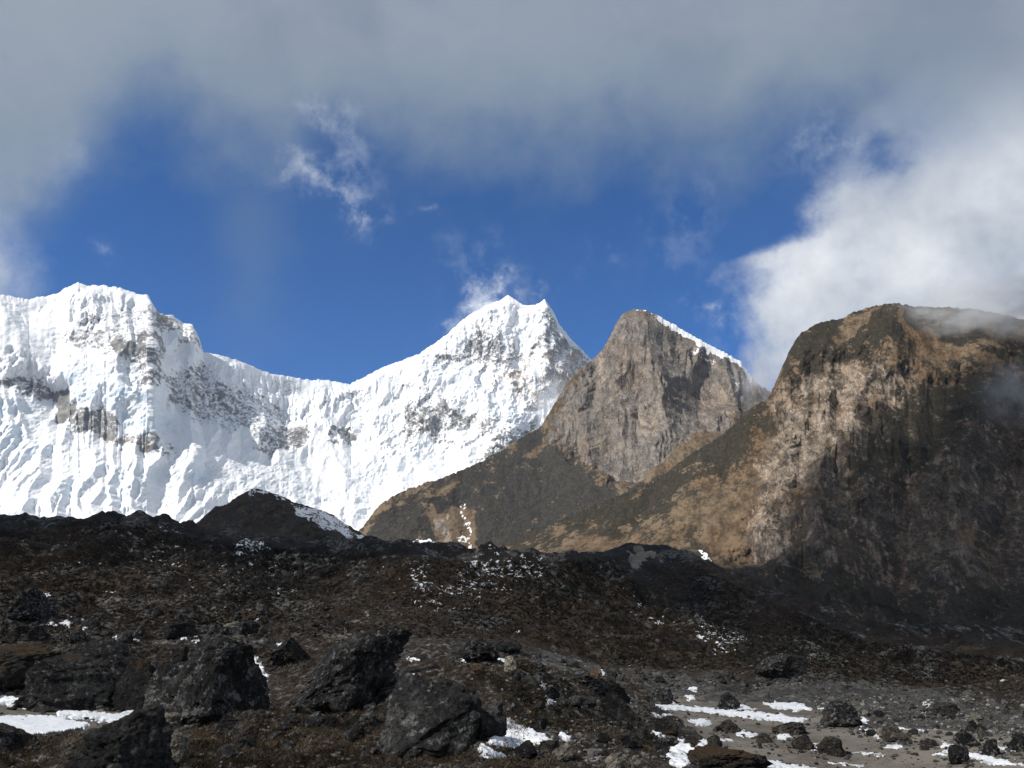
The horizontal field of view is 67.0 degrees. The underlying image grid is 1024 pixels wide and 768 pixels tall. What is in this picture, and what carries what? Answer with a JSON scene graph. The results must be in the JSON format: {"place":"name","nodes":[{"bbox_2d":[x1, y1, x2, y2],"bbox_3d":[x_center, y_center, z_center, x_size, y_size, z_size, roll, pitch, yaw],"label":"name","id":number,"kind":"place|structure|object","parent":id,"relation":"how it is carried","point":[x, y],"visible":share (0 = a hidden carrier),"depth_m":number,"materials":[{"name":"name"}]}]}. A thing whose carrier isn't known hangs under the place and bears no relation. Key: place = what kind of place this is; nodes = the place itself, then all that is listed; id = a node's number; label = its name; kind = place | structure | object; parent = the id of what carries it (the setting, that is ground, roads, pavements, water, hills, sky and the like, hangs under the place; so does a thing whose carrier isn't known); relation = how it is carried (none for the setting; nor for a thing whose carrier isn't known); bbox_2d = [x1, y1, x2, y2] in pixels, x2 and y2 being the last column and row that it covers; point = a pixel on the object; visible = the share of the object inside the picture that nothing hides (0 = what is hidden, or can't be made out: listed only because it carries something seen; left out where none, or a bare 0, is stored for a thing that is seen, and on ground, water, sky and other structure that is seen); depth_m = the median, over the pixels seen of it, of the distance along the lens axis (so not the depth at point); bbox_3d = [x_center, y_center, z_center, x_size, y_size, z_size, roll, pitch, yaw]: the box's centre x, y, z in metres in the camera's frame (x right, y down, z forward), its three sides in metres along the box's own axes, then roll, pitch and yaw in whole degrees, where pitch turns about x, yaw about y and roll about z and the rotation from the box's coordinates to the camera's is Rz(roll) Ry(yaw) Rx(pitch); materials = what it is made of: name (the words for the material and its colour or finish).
{"place":"outdoors","nodes":[
{"label":"outdoors","id":0,"kind":"place"},
{"bbox_2d":[196,488,364,539],"bbox_3d":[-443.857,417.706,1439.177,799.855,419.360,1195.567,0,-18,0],"label":"snowy hill","id":1,"kind":"structure","parent":0,"point":[254,511],"depth_m":1303.39,"materials":[{"name":"stone"}]},
{"bbox_2d":[0,282,590,530],"bbox_3d":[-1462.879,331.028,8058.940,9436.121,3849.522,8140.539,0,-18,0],"label":"snow mountain","id":2,"kind":"structure","parent":0,"point":[121,401],"depth_m":6312.59,"materials":[{"name":"white snow"}]},
{"bbox_2d":[0,510,1023,767],"bbox_3d":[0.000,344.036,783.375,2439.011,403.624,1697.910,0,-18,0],"label":"ground","id":3,"kind":"structure","parent":0,"point":[984,640],"depth_m":176.62,"materials":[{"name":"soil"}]},
{"bbox_2d":[0,631,19,642],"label":"boulder","id":4,"kind":"object","parent":3,"relation":"on","point":[10,637],"visible":0.91,"depth_m":61.44,"materials":[{"name":"stone"}]},
{"bbox_2d":[0,694,25,709],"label":"snow patch","id":5,"kind":"object","parent":3,"relation":"on","point":[8,701],"visible":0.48,"depth_m":44.83,"materials":[{"name":"snow"}]},
{"bbox_2d":[0,722,39,751],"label":"boulder","id":6,"kind":"object","parent":3,"relation":"on","point":[12,737],"visible":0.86,"depth_m":13.32,"materials":[{"name":"stone"}]},
{"bbox_2d":[13,624,29,637],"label":"boulder","id":7,"kind":"object","parent":3,"relation":"on","point":[20,629],"visible":0.57,"depth_m":79.75,"materials":[{"name":"stone"}]},
{"bbox_2d":[0,643,61,690],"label":"boulder","id":8,"kind":"object","parent":3,"relation":"on","point":[17,661],"visible":0.5,"depth_m":46.36,"materials":[{"name":"stone"}]},
{"bbox_2d":[5,588,59,621],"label":"boulder","id":9,"kind":"object","parent":3,"relation":"on","point":[32,604],"visible":0.86,"depth_m":88.83,"materials":[{"name":"stone"}]},
{"bbox_2d":[27,625,46,639],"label":"boulder","id":10,"kind":"object","parent":3,"relation":"on","point":[36,632],"visible":0.9,"depth_m":62.28,"materials":[{"name":"stone"}]},
{"bbox_2d":[0,714,90,734],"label":"snow patch","id":11,"kind":"object","parent":3,"relation":"on","point":[40,724],"visible":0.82,"depth_m":28.27,"materials":[{"name":"snow"}]},
{"bbox_2d":[69,630,84,642],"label":"boulder","id":12,"kind":"object","parent":3,"relation":"on","point":[75,636],"visible":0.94,"depth_m":62.16,"materials":[{"name":"stone"}]},
{"bbox_2d":[13,638,156,711],"bbox_3d":[-22.103,15.481,40.591,6.229,4.033,4.703,21,-28,-49],"label":"boulder","id":13,"kind":"object","parent":3,"relation":"on","point":[87,676],"visible":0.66,"depth_m":39.11,"materials":[{"name":"stone"}]},
{"bbox_2d":[56,710,129,722],"bbox_3d":[-18.232,15.130,34.944,4.274,0.863,15.221,10,-20,-28],"label":"snow patch","id":14,"kind":"object","parent":3,"relation":"on","point":[96,716],"visible":0.53,"depth_m":34.26,"materials":[{"name":"snow"}]},
{"bbox_2d":[64,705,175,767],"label":"boulder","id":15,"kind":"object","parent":3,"relation":"on","point":[138,738],"visible":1,"depth_m":10.05,"materials":[{"name":"stone"}]},
{"bbox_2d":[117,631,132,643],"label":"boulder","id":16,"kind":"object","parent":3,"relation":"on","point":[126,637],"visible":0.91,"depth_m":63.50,"materials":[{"name":"grey stone"}]},
{"bbox_2d":[111,658,151,711],"bbox_3d":[-19.157,15.593,39.598,2.160,3.010,1.293,3,-18,-9],"label":"boulder","id":17,"kind":"object","parent":3,"relation":"on","point":[132,685],"visible":0.79,"depth_m":39.19,"materials":[{"name":"stone"}]},
{"bbox_2d":[133,626,145,638],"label":"boulder","id":18,"kind":"object","parent":3,"relation":"on","point":[139,632],"visible":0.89,"depth_m":66.08,"materials":[{"name":"stone"}]},
{"bbox_2d":[143,661,184,707],"bbox_3d":[-10.077,9.237,22.932,1.596,1.890,0.921,7,-19,-21],"label":"boulder","id":19,"kind":"object","parent":3,"relation":"on","point":[162,676],"visible":0.31,"depth_m":22.72,"materials":[{"name":"stone"}]},
{"bbox_2d":[154,643,188,667],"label":"boulder","id":20,"kind":"object","parent":3,"relation":"on","point":[169,654],"visible":0.71,"depth_m":48.43,"materials":[{"name":"stone"}]},
{"bbox_2d":[165,712,183,725],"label":"boulder","id":21,"kind":"object","parent":3,"relation":"on","point":[172,718],"visible":0.51,"depth_m":18.26,"materials":[{"name":"stone"}]},
{"bbox_2d":[163,620,197,639],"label":"boulder","id":22,"kind":"object","parent":3,"relation":"on","point":[172,631],"visible":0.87,"depth_m":65.26,"materials":[{"name":"stone"}]},
{"bbox_2d":[169,732,193,767],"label":"boulder","id":23,"kind":"object","parent":3,"relation":"on","point":[182,750],"visible":0.53,"depth_m":11.96,"materials":[{"name":"stone"}]},
{"bbox_2d":[155,632,270,727],"bbox_3d":[-7.459,7.431,19.375,2.872,2.350,2.071,6,-19,-19],"label":"boulder","id":24,"kind":"object","parent":3,"relation":"on","point":[217,677],"visible":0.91,"depth_m":18.85,"materials":[{"name":"stone"}]},
{"bbox_2d":[206,622,223,633],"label":"boulder","id":25,"kind":"object","parent":3,"relation":"on","point":[216,627],"visible":0.69,"depth_m":68.34,"materials":[{"name":"stone"}]},
{"bbox_2d":[214,744,233,760],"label":"boulder","id":26,"kind":"object","parent":3,"relation":"on","point":[225,750],"visible":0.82,"depth_m":12.19,"materials":[{"name":"stone"}]},
{"bbox_2d":[217,714,239,730],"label":"boulder","id":27,"kind":"object","parent":3,"relation":"on","point":[229,720],"visible":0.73,"depth_m":16.63,"materials":[{"name":"stone"}]},
{"bbox_2d":[223,621,239,629],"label":"boulder","id":28,"kind":"object","parent":3,"relation":"on","point":[231,626],"visible":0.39,"depth_m":75.45,"materials":[{"name":"stone"}]},
{"bbox_2d":[236,735,253,748],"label":"boulder","id":29,"kind":"object","parent":3,"relation":"on","point":[247,741],"visible":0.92,"depth_m":13.64,"materials":[{"name":"stone"}]},
{"bbox_2d":[236,620,253,635],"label":"boulder","id":30,"kind":"object","parent":3,"relation":"on","point":[245,628],"visible":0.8,"depth_m":68.90,"materials":[{"name":"stone"}]},
{"bbox_2d":[232,721,258,740],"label":"boulder","id":31,"kind":"object","parent":3,"relation":"on","point":[239,727],"visible":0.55,"depth_m":14.03,"materials":[{"name":"stone"}]},
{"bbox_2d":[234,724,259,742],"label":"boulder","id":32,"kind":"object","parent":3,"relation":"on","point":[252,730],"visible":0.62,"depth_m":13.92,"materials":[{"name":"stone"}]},
{"bbox_2d":[270,637,309,664],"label":"boulder","id":33,"kind":"object","parent":3,"relation":"on","point":[287,651],"visible":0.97,"depth_m":46.50,"materials":[{"name":"stone"}]},
{"bbox_2d":[283,714,297,724],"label":"boulder","id":34,"kind":"object","parent":3,"relation":"on","point":[290,718],"visible":0.89,"depth_m":17.98,"materials":[{"name":"grey stone"}]},
{"bbox_2d":[295,703,312,714],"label":"boulder","id":35,"kind":"object","parent":3,"relation":"on","point":[304,708],"visible":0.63,"depth_m":20.37,"materials":[{"name":"stone"}]},
{"bbox_2d":[300,718,315,727],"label":"boulder","id":36,"kind":"object","parent":3,"relation":"on","point":[307,722],"visible":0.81,"depth_m":18.13,"materials":[{"name":"stone"}]},
{"bbox_2d":[308,711,322,725],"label":"boulder","id":37,"kind":"object","parent":3,"relation":"on","point":[316,715],"visible":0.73,"depth_m":18.68,"materials":[{"name":"stone"}]},
{"bbox_2d":[314,757,325,767],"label":"boulder","id":38,"kind":"object","parent":3,"relation":"on","point":[318,760],"visible":0.98,"depth_m":11.86,"materials":[{"name":"stone"}]},
{"bbox_2d":[325,717,338,726],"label":"boulder","id":39,"kind":"object","parent":3,"relation":"on","point":[331,721],"visible":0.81,"depth_m":18.63,"materials":[{"name":"stone"}]},
{"bbox_2d":[292,627,413,712],"bbox_3d":[-6.622,12.081,32.484,4.950,3.631,3.332,3,-18,-10],"label":"boulder","id":40,"kind":"object","parent":3,"relation":"on","point":[356,670],"visible":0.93,"depth_m":31.52,"materials":[{"name":"stone"}]},
{"bbox_2d":[346,722,364,742],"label":"boulder","id":41,"kind":"object","parent":3,"relation":"on","point":[356,731],"visible":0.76,"depth_m":14.77,"materials":[{"name":"stone"}]},
{"bbox_2d":[357,708,381,726],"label":"boulder","id":42,"kind":"object","parent":3,"relation":"on","point":[368,717],"visible":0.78,"depth_m":18.46,"materials":[{"name":"grey stone"}]},
{"bbox_2d":[385,754,402,764],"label":"boulder","id":43,"kind":"object","parent":3,"relation":"on","point":[391,758],"visible":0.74,"depth_m":11.26,"materials":[{"name":"stone"}]},
{"bbox_2d":[388,748,405,760],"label":"boulder","id":44,"kind":"object","parent":3,"relation":"on","point":[399,752],"visible":0.64,"depth_m":12.44,"materials":[{"name":"grey stone"}]},
{"bbox_2d":[376,668,482,760],"bbox_3d":[-1.399,5.677,13.187,1.789,1.570,1.462,2,-18,-5],"label":"boulder","id":45,"kind":"object","parent":3,"relation":"on","point":[437,719],"visible":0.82,"depth_m":12.86,"materials":[{"name":"stone"}]},
{"bbox_2d":[455,637,499,661],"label":"boulder","id":46,"kind":"object","parent":3,"relation":"on","point":[480,649],"visible":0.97,"depth_m":32.84,"materials":[{"name":"stone"}]},
{"bbox_2d":[470,663,484,674],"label":"boulder","id":47,"kind":"object","parent":3,"relation":"on","point":[476,668],"visible":0.96,"depth_m":25.71,"materials":[{"name":"stone"}]},
{"bbox_2d":[476,697,507,740],"bbox_3d":[-0.467,6.005,13.777,0.550,0.804,0.666,15,-23,-38],"label":"boulder","id":48,"kind":"object","parent":3,"relation":"on","point":[492,721],"visible":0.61,"depth_m":13.63,"materials":[{"name":"grey stone"}]},
{"bbox_2d":[477,743,506,759],"bbox_3d":[-0.378,6.180,13.108,0.538,0.324,2.013,2,-18,-6],"label":"snow patch","id":49,"kind":"object","parent":3,"relation":"on","point":[492,752],"visible":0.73,"depth_m":12.37,"materials":[{"name":"snow"}]},
{"bbox_2d":[494,639,521,653],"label":"boulder","id":50,"kind":"object","parent":3,"relation":"on","point":[511,646],"visible":0.93,"depth_m":51.80,"materials":[{"name":"stone"}]},
{"bbox_2d":[504,656,517,672],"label":"boulder","id":51,"kind":"object","parent":3,"relation":"on","point":[510,663],"visible":0.92,"depth_m":31.72,"materials":[{"name":"stone"}]},
{"bbox_2d":[0,517,1023,767],"bbox_3d":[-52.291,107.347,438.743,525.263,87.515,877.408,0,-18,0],"label":"heath","id":52,"kind":"object","parent":3,"relation":"on","point":[722,631],"visible":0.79,"depth_m":193.78,"materials":[{"name":"brown plant"}]},
{"bbox_2d":[0,536,1023,767],"bbox_3d":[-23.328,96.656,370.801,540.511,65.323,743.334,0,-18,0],"label":"stones","id":53,"kind":"object","parent":3,"relation":"on","point":[263,715],"visible":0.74,"depth_m":76.61,"materials":[{"name":"grey stone"}]},
{"bbox_2d":[486,717,552,749],"bbox_3d":[0.112,7.149,15.886,1.582,0.553,7.145,0,-18,0],"label":"snow patch","id":54,"kind":"object","parent":3,"relation":"on","point":[532,736],"visible":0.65,"depth_m":15.48,"materials":[{"name":"snow"}]},
{"bbox_2d":[512,740,537,757],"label":"boulder","id":55,"kind":"object","parent":3,"relation":"on","point":[526,748],"visible":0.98,"depth_m":12.75,"materials":[{"name":"stone"}]},
{"bbox_2d":[522,675,539,686],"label":"boulder","id":56,"kind":"object","parent":3,"relation":"on","point":[528,680],"visible":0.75,"depth_m":26.80,"materials":[{"name":"stone"}]},
{"bbox_2d":[534,716,548,729],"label":"boulder","id":57,"kind":"object","parent":3,"relation":"on","point":[541,723],"visible":0.94,"depth_m":18.37,"materials":[{"name":"stone"}]},
{"bbox_2d":[538,739,559,753],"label":"boulder","id":58,"kind":"object","parent":3,"relation":"on","point":[550,745],"visible":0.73,"depth_m":13.73,"materials":[{"name":"grey stone"}]},
{"bbox_2d":[544,684,559,698],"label":"boulder","id":59,"kind":"object","parent":3,"relation":"on","point":[551,691],"visible":0.89,"depth_m":25.59,"materials":[{"name":"stone"}]},
{"bbox_2d":[552,742,572,759],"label":"boulder","id":60,"kind":"object","parent":3,"relation":"on","point":[564,751],"visible":0.98,"depth_m":12.37,"materials":[{"name":"stone"}]},
{"bbox_2d":[559,693,570,704],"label":"boulder","id":61,"kind":"object","parent":3,"relation":"on","point":[564,699],"visible":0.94,"depth_m":25.37,"materials":[{"name":"stone"}]},
{"bbox_2d":[568,695,582,707],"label":"boulder","id":62,"kind":"object","parent":3,"relation":"on","point":[576,700],"visible":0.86,"depth_m":26.43,"materials":[{"name":"grey stone"}]},
{"bbox_2d":[568,674,607,692],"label":"boulder","id":63,"kind":"object","parent":3,"relation":"on","point":[588,681],"visible":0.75,"depth_m":38.85,"materials":[{"name":"stone"}]},
{"bbox_2d":[582,696,596,707],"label":"boulder","id":64,"kind":"object","parent":3,"relation":"on","point":[589,701],"visible":0.78,"depth_m":31.10,"materials":[{"name":"stone"}]},
{"bbox_2d":[587,747,599,755],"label":"boulder","id":65,"kind":"object","parent":3,"relation":"on","point":[592,751],"visible":0.94,"depth_m":13.91,"materials":[{"name":"grey stone"}]},
{"bbox_2d":[595,732,609,742],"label":"boulder","id":66,"kind":"object","parent":3,"relation":"on","point":[603,738],"visible":0.95,"depth_m":17.98,"materials":[{"name":"stone"}]},
{"bbox_2d":[605,753,621,767],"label":"boulder","id":67,"kind":"object","parent":3,"relation":"on","point":[612,761],"visible":1,"depth_m":12.21,"materials":[{"name":"stone"}]},
{"bbox_2d":[605,663,621,674],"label":"boulder","id":68,"kind":"object","parent":3,"relation":"on","point":[611,668],"visible":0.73,"depth_m":94.36,"materials":[{"name":"grey stone"}]},
{"bbox_2d":[601,678,630,702],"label":"boulder","id":69,"kind":"object","parent":3,"relation":"on","point":[614,687],"visible":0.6,"depth_m":40.62,"materials":[{"name":"stone"}]},
{"bbox_2d":[600,694,645,726],"bbox_3d":[3.999,11.800,27.952,1.594,1.172,1.379,-2,-18,7],"label":"boulder","id":70,"kind":"object","parent":3,"relation":"on","point":[616,707],"visible":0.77,"depth_m":27.51,"materials":[{"name":"stone"}]},
{"bbox_2d":[614,735,633,747],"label":"boulder","id":71,"kind":"object","parent":3,"relation":"on","point":[625,740],"visible":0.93,"depth_m":17.74,"materials":[{"name":"stone"}]},
{"bbox_2d":[618,754,634,767],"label":"boulder","id":72,"kind":"object","parent":3,"relation":"on","point":[625,761],"visible":0.89,"depth_m":12.28,"materials":[{"name":"stone"}]},
{"bbox_2d":[633,727,647,738],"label":"boulder","id":73,"kind":"object","parent":3,"relation":"on","point":[641,732],"visible":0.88,"depth_m":23.40,"materials":[{"name":"stone"}]},
{"bbox_2d":[649,688,673,704],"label":"boulder","id":74,"kind":"object","parent":3,"relation":"on","point":[664,696],"visible":0.86,"depth_m":75.95,"materials":[{"name":"stone"}]},
{"bbox_2d":[653,716,678,736],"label":"boulder","id":75,"kind":"object","parent":3,"relation":"on","point":[667,725],"visible":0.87,"depth_m":30.13,"materials":[{"name":"stone"}]},
{"bbox_2d":[666,738,693,767],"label":"snow patch","id":76,"kind":"object","parent":3,"relation":"on","point":[679,760],"visible":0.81,"depth_m":19.12,"materials":[{"name":"snow"}]},
{"bbox_2d":[687,718,712,726],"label":"snow patch","id":77,"kind":"object","parent":3,"relation":"on","point":[702,722],"visible":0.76,"depth_m":55.21,"materials":[{"name":"snow"}]},
{"bbox_2d":[707,735,722,747],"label":"boulder","id":78,"kind":"object","parent":3,"relation":"on","point":[714,739],"visible":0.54,"depth_m":26.25,"materials":[{"name":"stone"}]},
{"bbox_2d":[714,719,740,732],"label":"boulder","id":79,"kind":"object","parent":3,"relation":"on","point":[728,726],"visible":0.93,"depth_m":50.31,"materials":[{"name":"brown stone"}]},
{"bbox_2d":[716,691,740,709],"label":"boulder","id":80,"kind":"object","parent":3,"relation":"on","point":[727,700],"visible":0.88,"depth_m":69.36,"materials":[{"name":"stone"}]},
{"bbox_2d":[686,744,772,767],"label":"boulder","id":81,"kind":"object","parent":3,"relation":"on","point":[710,756],"visible":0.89,"depth_m":18.30,"materials":[{"name":"stone"}]},
{"bbox_2d":[656,704,807,722],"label":"snow patch","id":82,"kind":"object","parent":3,"relation":"on","point":[761,715],"visible":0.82,"depth_m":64.63,"materials":[{"name":"snow"}]},
{"bbox_2d":[736,729,757,737],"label":"snow patch","id":83,"kind":"object","parent":3,"relation":"on","point":[749,734],"visible":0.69,"depth_m":49.33,"materials":[{"name":"snow"}]},
{"bbox_2d":[755,733,773,743],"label":"boulder","id":84,"kind":"object","parent":3,"relation":"on","point":[763,738],"visible":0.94,"depth_m":45.60,"materials":[{"name":"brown stone"}]},
{"bbox_2d":[754,653,795,677],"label":"boulder","id":85,"kind":"object","parent":3,"relation":"on","point":[778,665],"visible":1,"depth_m":97.30,"materials":[{"name":"stone"}]},
{"bbox_2d":[771,722,804,734],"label":"boulder","id":86,"kind":"object","parent":3,"relation":"on","point":[793,728],"visible":0.92,"depth_m":49.49,"materials":[{"name":"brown stone"}]},
{"bbox_2d":[763,700,812,711],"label":"snow patch","id":87,"kind":"object","parent":3,"relation":"on","point":[795,706],"visible":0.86,"depth_m":69.94,"materials":[{"name":"snow"}]},
{"bbox_2d":[768,760,813,767],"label":"snow patch","id":88,"kind":"object","parent":3,"relation":"on","point":[777,764],"visible":0.43,"depth_m":36.56,"materials":[{"name":"snow"}]},
{"bbox_2d":[790,734,814,749],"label":"boulder","id":89,"kind":"object","parent":3,"relation":"on","point":[803,742],"visible":0.99,"depth_m":43.06,"materials":[{"name":"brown stone"}]},
{"bbox_2d":[815,736,845,756],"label":"boulder","id":90,"kind":"object","parent":3,"relation":"on","point":[830,745],"visible":0.98,"depth_m":41.43,"materials":[{"name":"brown stone"}]},
{"bbox_2d":[819,700,862,727],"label":"boulder","id":91,"kind":"object","parent":3,"relation":"on","point":[840,713],"visible":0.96,"depth_m":53.83,"materials":[{"name":"stone"}]},
{"bbox_2d":[881,724,908,741],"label":"boulder","id":92,"kind":"object","parent":3,"relation":"on","point":[892,733],"visible":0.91,"depth_m":44.75,"materials":[{"name":"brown stone"}]},
{"bbox_2d":[924,738,936,747],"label":"boulder","id":93,"kind":"object","parent":3,"relation":"on","point":[930,743],"visible":0.83,"depth_m":41.93,"materials":[{"name":"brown stone"}]},
{"bbox_2d":[933,702,960,715],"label":"boulder","id":94,"kind":"object","parent":3,"relation":"on","point":[944,708],"visible":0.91,"depth_m":64.02,"materials":[{"name":"grey stone"}]},
{"bbox_2d":[948,744,969,764],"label":"boulder","id":95,"kind":"object","parent":3,"relation":"on","point":[957,754],"visible":0.99,"depth_m":37.22,"materials":[{"name":"stone"}]},
{"bbox_2d":[953,729,981,746],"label":"boulder","id":96,"kind":"object","parent":3,"relation":"on","point":[961,737],"visible":0.92,"depth_m":40.92,"materials":[{"name":"stone"}]},
{"bbox_2d":[982,738,999,755],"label":"boulder","id":97,"kind":"object","parent":3,"relation":"on","point":[990,747],"visible":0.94,"depth_m":37.65,"materials":[{"name":"stone"}]},
{"bbox_2d":[969,752,1023,765],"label":"snow patch","id":98,"kind":"object","parent":3,"relation":"on","point":[990,760],"visible":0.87,"depth_m":36.30,"materials":[{"name":"snow"}]},
{"bbox_2d":[1006,732,1023,751],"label":"boulder","id":99,"kind":"object","parent":3,"relation":"on","point":[1016,742],"visible":0.93,"depth_m":38.48,"materials":[{"name":"stone"}]},
{"bbox_2d":[0,0,1023,392],"label":"sky","id":100,"kind":"structure","parent":0,"point":[319,189],"materials":[{"name":"blue"}]},
{"bbox_2d":[359,309,769,548],"bbox_3d":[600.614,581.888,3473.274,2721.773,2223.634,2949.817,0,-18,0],"label":"rocky mountain","id":101,"kind":"structure","parent":0,"point":[645,397],"depth_m":3153.28,"materials":[{"name":"grey stone"}]},
{"bbox_2d":[499,303,1023,630],"bbox_3d":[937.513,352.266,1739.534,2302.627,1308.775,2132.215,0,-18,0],"label":"mountain","id":102,"kind":"structure","parent":0,"point":[867,463],"depth_m":1570.87,"materials":[{"name":"brown stone"}]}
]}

